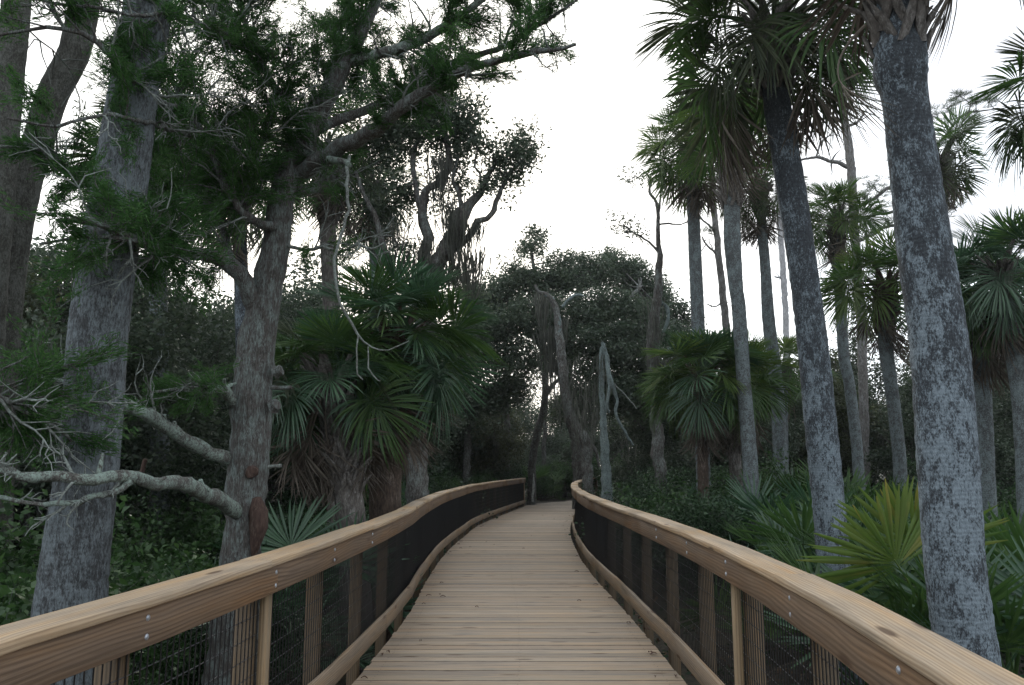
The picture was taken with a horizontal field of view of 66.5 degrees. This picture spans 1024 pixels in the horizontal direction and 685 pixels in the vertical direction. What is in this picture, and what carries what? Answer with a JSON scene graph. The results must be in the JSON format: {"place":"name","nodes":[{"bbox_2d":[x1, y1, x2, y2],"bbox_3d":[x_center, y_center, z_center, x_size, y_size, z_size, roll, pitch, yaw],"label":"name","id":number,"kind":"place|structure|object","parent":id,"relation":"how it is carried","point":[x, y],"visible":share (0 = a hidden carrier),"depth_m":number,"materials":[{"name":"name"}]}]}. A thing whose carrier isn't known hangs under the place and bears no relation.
{"place":"outdoors","nodes":[
{"label":"outdoors","id":0,"kind":"place"},
{"bbox_2d":[0,0,1023,465],"label":"sky","id":1,"kind":"structure","parent":0,"point":[593,109],"materials":[{"name":"white"}]},
{"bbox_2d":[28,471,1023,684],"bbox_3d":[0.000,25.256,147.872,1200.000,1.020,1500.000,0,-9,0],"label":"ground","id":2,"kind":"structure","parent":0,"point":[689,679],"depth_m":10.67,"materials":[{"name":"brown soil"}]},
{"bbox_2d":[0,0,57,447],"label":"cedar tree","id":3,"kind":"object","parent":2,"relation":"on","point":[12,52],"visible":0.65,"depth_m":8.77,"materials":[{"name":"brown plant"}]},
{"bbox_2d":[22,256,72,354],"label":"oak tree","id":4,"kind":"object","parent":2,"relation":"on","point":[29,293],"visible":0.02,"depth_m":16.23,"materials":[{"name":"green plant"}]},
{"bbox_2d":[0,0,100,573],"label":"cedar tree","id":5,"kind":"object","parent":2,"relation":"on","point":[70,46],"visible":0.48,"depth_m":9.29,"materials":[{"name":"brown plant"}]},
{"bbox_2d":[0,451,125,622],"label":"shrub","id":6,"kind":"object","parent":2,"relation":"on","point":[26,545],"visible":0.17,"depth_m":7.59,"materials":[{"name":"green plant"}]},
{"bbox_2d":[12,299,176,550],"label":"oak tree","id":7,"kind":"object","parent":2,"relation":"on","point":[143,423],"visible":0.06,"depth_m":12.81,"materials":[{"name":"green plant"}]},
{"bbox_2d":[4,491,187,674],"bbox_3d":[-4.798,2.801,9.164,2.688,2.178,2.870,-3,-10,21],"label":"shrub","id":8,"kind":"object","parent":2,"relation":"on","point":[131,541],"visible":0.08,"depth_m":9.73,"materials":[{"name":"green plant"}]},
{"bbox_2d":[30,0,171,684],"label":"cedar tree","id":9,"kind":"object","parent":2,"relation":"on","point":[73,567],"visible":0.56,"depth_m":5.19,"materials":[{"name":"grey plant"}]},
{"bbox_2d":[0,495,212,684],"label":"shrub","id":10,"kind":"object","parent":2,"relation":"on","point":[7,614],"visible":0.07,"depth_m":6.08,"materials":[{"name":"green plant"}]},
{"bbox_2d":[24,227,193,532],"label":"oak tree","id":11,"kind":"object","parent":2,"relation":"on","point":[36,247],"visible":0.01,"depth_m":20.30,"materials":[{"name":"green plant"}]},
{"bbox_2d":[55,80,211,554],"bbox_3d":[-6.783,-0.274,14.322,3.354,9.721,3.148,0,-9,0],"label":"palm tree","id":12,"kind":"object","parent":2,"relation":"on","point":[163,438],"visible":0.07,"depth_m":14.00,"materials":[{"name":"grey plant"}]},
{"bbox_2d":[12,272,282,579],"bbox_3d":[-7.425,1.643,13.184,6.538,6.001,6.288,1,-9,-6],"label":"oak tree","id":13,"kind":"object","parent":2,"relation":"on","point":[141,340],"visible":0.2,"depth_m":12.89,"materials":[{"name":"green plant"}]},
{"bbox_2d":[128,645,176,684],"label":"shrub","id":14,"kind":"object","parent":2,"relation":"on","point":[142,679],"visible":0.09,"depth_m":6.35,"materials":[{"name":"green plant"}]},
{"bbox_2d":[111,538,218,678],"bbox_3d":[-3.750,2.987,8.725,1.954,1.543,1.987,1,-9,-4],"label":"shrub","id":15,"kind":"object","parent":2,"relation":"on","point":[193,562],"visible":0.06,"depth_m":8.74,"materials":[{"name":"green plant"}]},
{"bbox_2d":[21,229,315,557],"bbox_3d":[-8.527,1.194,17.580,8.661,7.743,8.614,5,-10,-31],"label":"oak tree","id":16,"kind":"object","parent":2,"relation":"on","point":[214,324],"visible":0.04,"depth_m":17.23,"materials":[{"name":"green plant"}]},
{"bbox_2d":[112,450,224,566],"bbox_3d":[-6.513,3.210,14.711,3.370,2.787,3.152,2,-9,-13],"label":"shrub","id":17,"kind":"object","parent":2,"relation":"on","point":[126,492],"visible":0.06,"depth_m":14.06,"materials":[{"name":"green plant"}]},
{"bbox_2d":[134,627,208,684],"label":"shrub","id":18,"kind":"object","parent":2,"relation":"on","point":[169,663],"visible":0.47,"depth_m":7.06,"materials":[{"name":"green plant"}]},
{"bbox_2d":[123,493,225,581],"bbox_3d":[-5.030,3.386,12.622,2.463,1.996,2.302,3,-9,-16],"label":"shrub","id":19,"kind":"object","parent":2,"relation":"on","point":[212,532],"visible":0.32,"depth_m":12.55,"materials":[{"name":"green plant"}]},
{"bbox_2d":[62,278,286,503],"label":"oak tree","id":20,"kind":"object","parent":2,"relation":"on","point":[222,306],"depth_m":24.29,"materials":[{"name":"green plant"}]},
{"bbox_2d":[150,108,320,353],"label":"palm tree","id":21,"kind":"object","parent":2,"relation":"on","point":[240,251],"visible":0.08,"depth_m":13.66,"materials":[{"name":"green plant"}]},
{"bbox_2d":[130,588,340,684],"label":"shrub","id":22,"kind":"object","parent":2,"relation":"on","point":[158,647],"visible":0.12,"depth_m":7.83,"materials":[{"name":"green plant"}]},
{"bbox_2d":[0,478,525,684],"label":"railing","id":23,"kind":"object","parent":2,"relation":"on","point":[103,638],"visible":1,"depth_m":4.24,"materials":[{"name":"brown wood"}]},
{"bbox_2d":[175,243,355,374],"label":"oak tree","id":24,"kind":"object","parent":2,"relation":"on","point":[313,298],"visible":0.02,"depth_m":28.01,"materials":[{"name":"green plant"}]},
{"bbox_2d":[170,330,369,543],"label":"oak tree","id":25,"kind":"object","parent":2,"relation":"on","point":[271,486],"visible":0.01,"depth_m":16.87,"materials":[{"name":"green plant"}]},
{"bbox_2d":[140,495,409,684],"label":"saw palmetto","id":26,"kind":"object","parent":2,"relation":"on","point":[271,532],"visible":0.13,"depth_m":9.11,"materials":[{"name":"green plant"}]},
{"bbox_2d":[0,0,580,684],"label":"cedar tree","id":27,"kind":"object","parent":2,"relation":"on","point":[214,184],"visible":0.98,"depth_m":6.72,"materials":[{"name":"green plant"}]},
{"bbox_2d":[261,503,335,607],"bbox_3d":[-3.466,4.097,13.955,3.486,2.529,2.250,7,-11,-38],"label":"palmetto","id":28,"kind":"object","parent":2,"relation":"on","point":[286,519],"visible":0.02,"depth_m":13.60,"materials":[{"name":"green plant"}]},
{"bbox_2d":[182,504,424,667],"bbox_3d":[-2.783,3.108,10.143,3.376,2.047,3.115,6,-11,-35],"label":"saw palmetto","id":29,"kind":"object","parent":2,"relation":"on","point":[407,607],"visible":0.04,"depth_m":9.85,"materials":[{"name":"green plant"}]},
{"bbox_2d":[265,482,365,540],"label":"shrub","id":30,"kind":"object","parent":2,"relation":"on","point":[293,497],"visible":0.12,"depth_m":16.76,"materials":[{"name":"green plant"}]},
{"bbox_2d":[257,78,397,532],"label":"palm tree","id":31,"kind":"object","parent":2,"relation":"on","point":[327,268],"visible":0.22,"depth_m":15.86,"materials":[{"name":"green plant"}]},
{"bbox_2d":[204,283,453,512],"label":"oak tree","id":32,"kind":"object","parent":2,"relation":"on","point":[294,308],"visible":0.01,"depth_m":21.58,"materials":[{"name":"green plant"}]},
{"bbox_2d":[269,305,435,670],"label":"palm tree","id":33,"kind":"object","parent":2,"relation":"on","point":[343,435],"visible":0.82,"depth_m":9.69,"materials":[{"name":"green plant"}]},
{"bbox_2d":[336,149,428,333],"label":"palm tree","id":34,"kind":"object","parent":2,"relation":"on","point":[358,230],"visible":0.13,"depth_m":19.36,"materials":[{"name":"green plant"}]},
{"bbox_2d":[286,358,497,521],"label":"oak tree","id":35,"kind":"object","parent":2,"relation":"on","point":[445,449],"visible":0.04,"depth_m":22.97,"materials":[{"name":"green plant"}]},
{"bbox_2d":[283,245,505,642],"bbox_3d":[-1.618,1.493,10.897,3.154,5.626,3.300,0,-9,0],"label":"palm tree","id":36,"kind":"object","parent":2,"relation":"on","point":[386,295],"visible":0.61,"depth_m":10.67,"materials":[{"name":"green plant"}]},
{"bbox_2d":[336,58,551,587],"bbox_3d":[-1.861,-0.650,16.101,4.487,11.092,4.348,3,-9,-19],"label":"live oak","id":37,"kind":"object","parent":2,"relation":"on","point":[455,236],"visible":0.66,"depth_m":15.56,"materials":[{"name":"green plant"}]},
{"bbox_2d":[429,467,462,491],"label":"shrub","id":38,"kind":"object","parent":2,"relation":"on","point":[455,481],"visible":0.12,"depth_m":24.66,"materials":[{"name":"green plant"}]},
{"bbox_2d":[427,460,479,488],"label":"shrub","id":39,"kind":"object","parent":2,"relation":"on","point":[439,478],"visible":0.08,"depth_m":27.70,"materials":[{"name":"green plant"}]},
{"bbox_2d":[437,315,486,484],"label":"oak tree","id":40,"kind":"object","parent":2,"relation":"on","point":[466,458],"visible":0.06,"depth_m":29.61,"materials":[{"name":"grey plant"}]},
{"bbox_2d":[405,318,525,479],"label":"oak tree","id":41,"kind":"object","parent":2,"relation":"on","point":[480,411],"visible":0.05,"depth_m":28.56,"materials":[{"name":"green plant"}]},
{"bbox_2d":[443,388,530,485],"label":"oak tree","id":42,"kind":"object","parent":2,"relation":"on","point":[498,440],"visible":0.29,"depth_m":32.24,"materials":[{"name":"green plant"}]},
{"bbox_2d":[471,464,527,503],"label":"shrub","id":43,"kind":"object","parent":2,"relation":"on","point":[505,477],"visible":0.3,"depth_m":32.58,"materials":[{"name":"green plant"}]},
{"bbox_2d":[478,407,530,497],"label":"oak tree","id":44,"kind":"object","parent":2,"relation":"on","point":[517,424],"visible":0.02,"depth_m":38.19,"materials":[{"name":"green plant"}]},
{"bbox_2d":[352,505,686,684],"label":"boardwalk","id":45,"kind":"structure","parent":2,"relation":"on","point":[530,619],"depth_m":7.84,"materials":[{"name":"brown wood"}]},
{"bbox_2d":[497,383,571,465],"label":"oak tree","id":46,"kind":"object","parent":2,"relation":"on","point":[554,443],"visible":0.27,"depth_m":44.94,"materials":[{"name":"green plant"}]},
{"bbox_2d":[521,464,566,500],"bbox_3d":[1.050,6.578,36.311,3.433,1.994,3.398,0,-9,0],"label":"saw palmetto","id":47,"kind":"object","parent":2,"relation":"on","point":[543,471],"visible":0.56,"depth_m":36.18,"materials":[{"name":"green plant"}]},
{"bbox_2d":[524,368,563,499],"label":"oak tree","id":48,"kind":"object","parent":2,"relation":"on","point":[544,439],"visible":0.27,"depth_m":37.67,"materials":[{"name":"green plant"}]},
{"bbox_2d":[525,469,565,499],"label":"shrub","id":49,"kind":"object","parent":2,"relation":"on","point":[546,486],"visible":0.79,"depth_m":36.13,"materials":[{"name":"green plant"}]},
{"bbox_2d":[523,295,569,504],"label":"oak tree","id":50,"kind":"object","parent":2,"relation":"on","point":[531,492],"visible":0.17,"depth_m":32.62,"materials":[{"name":"grey plant"}]},
{"bbox_2d":[527,284,599,493],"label":"dead oak","id":51,"kind":"object","parent":2,"relation":"on","point":[568,399],"visible":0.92,"depth_m":25.45,"materials":[{"name":"grey wood"}]},
{"bbox_2d":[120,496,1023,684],"bbox_3d":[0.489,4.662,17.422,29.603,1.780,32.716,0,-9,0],"label":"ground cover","id":52,"kind":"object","parent":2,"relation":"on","point":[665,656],"visible":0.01,"depth_m":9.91,"materials":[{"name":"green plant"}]},
{"bbox_2d":[548,455,598,498],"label":"shrub","id":53,"kind":"object","parent":2,"relation":"on","point":[565,469],"visible":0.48,"depth_m":37.37,"materials":[{"name":"green plant"}]},
{"bbox_2d":[453,222,717,508],"bbox_3d":[2.155,0.864,29.566,12.071,11.179,8.243,0,-9,0],"label":"live oak","id":54,"kind":"object","parent":2,"relation":"on","point":[589,326],"visible":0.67,"depth_m":28.08,"materials":[{"name":"green plant"}]},
{"bbox_2d":[546,410,645,497],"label":"oak tree","id":55,"kind":"object","parent":2,"relation":"on","point":[565,454],"visible":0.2,"depth_m":39.25,"materials":[{"name":"green plant"}]},
{"bbox_2d":[572,342,636,501],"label":"dead oak","id":56,"kind":"object","parent":2,"relation":"on","point":[605,478],"visible":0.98,"depth_m":23.30,"materials":[{"name":"grey wood"}]},
{"bbox_2d":[567,465,695,508],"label":"shrub","id":57,"kind":"object","parent":2,"relation":"on","point":[638,477],"visible":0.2,"depth_m":20.85,"materials":[{"name":"green plant"}]},
{"bbox_2d":[598,156,686,498],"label":"dead oak","id":58,"kind":"object","parent":2,"relation":"on","point":[653,331],"visible":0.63,"depth_m":21.25,"materials":[{"name":"brown plant"}]},
{"bbox_2d":[271,521,1023,684],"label":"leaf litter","id":59,"kind":"object","parent":2,"relation":"on","point":[654,600],"depth_m":10.83,"materials":[{"name":"brown plant"}]},
{"bbox_2d":[604,478,694,538],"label":"shrub","id":60,"kind":"object","parent":2,"relation":"on","point":[651,491],"visible":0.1,"depth_m":18.26,"materials":[{"name":"green plant"}]},
{"bbox_2d":[568,490,753,599],"bbox_3d":[2.662,3.931,13.574,3.398,2.693,2.197,-2,-9,10],"label":"shrub","id":61,"kind":"object","parent":2,"relation":"on","point":[658,557],"visible":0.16,"depth_m":13.54,"materials":[{"name":"green plant"}]},
{"bbox_2d":[608,457,730,507],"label":"shrub","id":62,"kind":"object","parent":2,"relation":"on","point":[713,476],"visible":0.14,"depth_m":20.40,"materials":[{"name":"green plant"}]},
{"bbox_2d":[605,466,742,575],"bbox_3d":[3.508,3.696,16.046,3.055,2.298,2.836,-2,-9,15],"label":"shrub","id":63,"kind":"object","parent":2,"relation":"on","point":[661,503],"visible":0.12,"depth_m":15.91,"materials":[{"name":"green plant"}]},
{"bbox_2d":[611,408,742,489],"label":"oak tree","id":64,"kind":"object","parent":2,"relation":"on","point":[642,461],"visible":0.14,"depth_m":28.76,"materials":[{"name":"green plant"}]},
{"bbox_2d":[626,368,727,492],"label":"oak tree","id":65,"kind":"object","parent":2,"relation":"on","point":[642,437],"visible":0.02,"depth_m":30.58,"materials":[{"name":"green plant"}]},
{"bbox_2d":[598,350,756,500],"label":"oak tree","id":66,"kind":"object","parent":2,"relation":"on","point":[631,425],"visible":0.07,"depth_m":31.88,"materials":[{"name":"green plant"}]},
{"bbox_2d":[631,87,750,492],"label":"palm tree","id":67,"kind":"object","parent":2,"relation":"on","point":[692,198],"visible":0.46,"depth_m":18.47,"materials":[{"name":"green plant"}]},
{"bbox_2d":[630,323,776,511],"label":"palm tree","id":68,"kind":"object","parent":2,"relation":"on","point":[704,379],"visible":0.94,"depth_m":15.62,"materials":[{"name":"green plant"}]},
{"bbox_2d":[700,165,730,331],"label":"pine tree","id":69,"kind":"object","parent":2,"relation":"on","point":[716,251],"visible":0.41,"depth_m":23.56,"materials":[{"name":"grey plant"}]},
{"bbox_2d":[648,367,805,492],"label":"oak tree","id":70,"kind":"object","parent":2,"relation":"on","point":[768,446],"visible":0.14,"depth_m":24.69,"materials":[{"name":"green plant"}]},
{"bbox_2d":[667,330,800,504],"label":"palm tree","id":71,"kind":"object","parent":2,"relation":"on","point":[734,454],"visible":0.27,"depth_m":16.29,"materials":[{"name":"green plant"}]},
{"bbox_2d":[663,77,811,551],"bbox_3d":[4.544,-0.242,15.220,3.064,10.221,2.831,0,-9,0],"label":"palm tree","id":72,"kind":"object","parent":2,"relation":"on","point":[732,239],"visible":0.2,"depth_m":15.24,"materials":[{"name":"grey plant"}]},
{"bbox_2d":[661,487,814,605],"bbox_3d":[3.800,3.799,12.885,2.084,2.726,3.228,9,-12,-43],"label":"shrub","id":73,"kind":"object","parent":2,"relation":"on","point":[711,521],"visible":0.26,"depth_m":13.15,"materials":[{"name":"green plant"}]},
{"bbox_2d":[691,442,806,512],"bbox_3d":[5.576,3.515,16.651,3.150,2.716,3.138,-8,-12,41],"label":"shrub","id":74,"kind":"object","parent":2,"relation":"on","point":[769,473],"visible":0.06,"depth_m":16.21,"materials":[{"name":"green plant"}]},
{"bbox_2d":[715,149,815,488],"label":"palm tree","id":75,"kind":"object","parent":2,"relation":"on","point":[758,224],"visible":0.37,"depth_m":19.31,"materials":[{"name":"grey plant"}]},
{"bbox_2d":[664,495,893,684],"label":"saw palmetto","id":76,"kind":"object","parent":2,"relation":"on","point":[789,522],"visible":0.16,"depth_m":9.80,"materials":[{"name":"green plant"}]},
{"bbox_2d":[632,0,928,684],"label":"palm tree","id":77,"kind":"object","parent":2,"relation":"on","point":[774,62],"visible":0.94,"depth_m":9.24,"materials":[{"name":"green plant"}]},
{"bbox_2d":[701,471,860,555],"bbox_3d":[4.848,3.396,13.497,3.201,2.324,3.725,0,-9,0],"label":"saw palmetto","id":78,"kind":"object","parent":2,"relation":"on","point":[744,502],"visible":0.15,"depth_m":13.29,"materials":[{"name":"green plant"}]},
{"bbox_2d":[774,185,790,361],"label":"dead pine","id":79,"kind":"object","parent":2,"relation":"on","point":[784,289],"visible":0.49,"depth_m":36.78,"materials":[{"name":"grey wood"}]},
{"bbox_2d":[754,332,837,478],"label":"palm tree","id":80,"kind":"object","parent":2,"relation":"on","point":[789,345],"visible":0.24,"depth_m":21.68,"materials":[{"name":"grey plant"}]},
{"bbox_2d":[571,478,1023,684],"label":"railing","id":81,"kind":"object","parent":2,"relation":"on","point":[869,642],"visible":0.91,"depth_m":4.48,"materials":[{"name":"brown wood"}]},
{"bbox_2d":[728,347,891,483],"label":"oak tree","id":82,"kind":"object","parent":2,"relation":"on","point":[843,425],"visible":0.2,"depth_m":26.15,"materials":[{"name":"green plant"}]},
{"bbox_2d":[721,492,910,564],"bbox_3d":[4.731,3.249,11.617,3.136,1.996,3.106,-3,-9,18],"label":"saw palmetto","id":83,"kind":"object","parent":2,"relation":"on","point":[747,535],"visible":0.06,"depth_m":12.12,"materials":[{"name":"green plant"}]},
{"bbox_2d":[760,461,881,528],"bbox_3d":[6.038,3.603,15.724,3.564,2.534,3.208,0,-9,0],"label":"saw palmetto","id":84,"kind":"object","parent":2,"relation":"on","point":[780,475],"visible":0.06,"depth_m":15.32,"materials":[{"name":"green plant"}]},
{"bbox_2d":[781,457,910,528],"bbox_3d":[6.352,3.375,14.533,3.527,2.621,4.171,0,-9,0],"label":"saw palmetto","id":85,"kind":"object","parent":2,"relation":"on","point":[855,479],"visible":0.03,"depth_m":14.98,"materials":[{"name":"green plant"}]},
{"bbox_2d":[807,176,891,489],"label":"palm tree","id":86,"kind":"object","parent":2,"relation":"on","point":[838,228],"visible":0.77,"depth_m":20.20,"materials":[{"name":"green plant"}]},
{"bbox_2d":[820,228,909,490],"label":"palm tree","id":87,"kind":"object","parent":2,"relation":"on","point":[883,302],"visible":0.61,"depth_m":17.05,"materials":[{"name":"green plant"}]},
{"bbox_2d":[716,523,1023,684],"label":"saw palmetto","id":88,"kind":"object","parent":2,"relation":"on","point":[792,557],"visible":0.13,"depth_m":7.94,"materials":[{"name":"green plant"}]},
{"bbox_2d":[764,475,1023,670],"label":"saw palmetto","id":89,"kind":"object","parent":2,"relation":"on","point":[897,509],"visible":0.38,"depth_m":6.06,"materials":[{"name":"green plant"}]},
{"bbox_2d":[792,322,996,481],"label":"oak tree","id":90,"kind":"object","parent":2,"relation":"on","point":[853,356],"visible":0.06,"depth_m":37.34,"materials":[{"name":"green plant"}]},
{"bbox_2d":[801,19,1000,493],"bbox_3d":[12.602,-3.292,24.884,6.804,18.402,1.374,0,-9,0],"label":"pine tree","id":91,"kind":"object","parent":2,"relation":"on","point":[850,167],"visible":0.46,"depth_m":24.98,"materials":[{"name":"grey plant"}]},
{"bbox_2d":[785,501,1023,652],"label":"saw palmetto","id":92,"kind":"object","parent":2,"relation":"on","point":[812,537],"visible":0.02,"depth_m":9.66,"materials":[{"name":"green plant"}]},
{"bbox_2d":[793,0,1023,666],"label":"palm tree","id":93,"kind":"object","parent":2,"relation":"on","point":[952,535],"visible":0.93,"depth_m":5.06,"materials":[{"name":"grey plant"}]},
{"bbox_2d":[839,363,1011,497],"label":"oak tree","id":94,"kind":"object","parent":2,"relation":"on","point":[877,476],"visible":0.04,"depth_m":27.00,"materials":[{"name":"green plant"}]},
{"bbox_2d":[844,478,1016,523],"bbox_3d":[7.146,3.384,13.778,3.173,2.320,4.062,0,-9,0],"label":"saw palmetto","id":95,"kind":"object","parent":2,"relation":"on","point":[914,492],"visible":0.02,"depth_m":13.53,"materials":[{"name":"green plant"}]},
{"bbox_2d":[842,500,1023,674],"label":"saw palmetto","id":96,"kind":"object","parent":2,"relation":"on","point":[1017,530],"visible":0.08,"depth_m":6.74,"materials":[{"name":"green plant"}]},
{"bbox_2d":[882,101,992,210],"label":"palm tree","id":97,"kind":"object","parent":2,"relation":"on","point":[952,187],"visible":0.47,"depth_m":16.47,"materials":[{"name":"green plant"}]},
{"bbox_2d":[864,366,1015,532],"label":"oak tree","id":98,"kind":"object","parent":2,"relation":"on","point":[1003,471],"visible":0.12,"depth_m":21.27,"materials":[{"name":"green plant"}]},
{"bbox_2d":[867,536,1023,677],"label":"saw palmetto","id":99,"kind":"object","parent":2,"relation":"on","point":[1018,633],"visible":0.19,"depth_m":5.93,"materials":[{"name":"green plant"}]},
{"bbox_2d":[892,240,1023,522],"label":"palm tree","id":100,"kind":"object","parent":2,"relation":"on","point":[983,376],"visible":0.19,"depth_m":13.77,"materials":[{"name":"green plant"}]},
{"bbox_2d":[903,348,1012,482],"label":"oak tree","id":101,"kind":"object","parent":2,"relation":"on","point":[1002,400],"visible":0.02,"depth_m":28.29,"materials":[{"name":"green plant"}]},
{"bbox_2d":[951,204,1023,531],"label":"palm tree","id":102,"kind":"object","parent":2,"relation":"on","point":[1006,299],"visible":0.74,"depth_m":12.92,"materials":[{"name":"green plant"}]},
{"bbox_2d":[963,27,1023,189],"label":"palm tree","id":103,"kind":"object","parent":2,"relation":"on","point":[1017,142],"visible":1,"depth_m":9.29,"materials":[{"name":"green plant"}]},
{"bbox_2d":[993,370,1014,495],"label":"oak tree","id":104,"kind":"object","parent":2,"relation":"on","point":[1008,435],"visible":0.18,"depth_m":23.47,"materials":[{"name":"green plant"}]},
{"bbox_2d":[996,477,1016,535],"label":"shrub","id":105,"kind":"object","parent":2,"relation":"on","point":[1012,503],"visible":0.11,"depth_m":14.66,"materials":[{"name":"green plant"}]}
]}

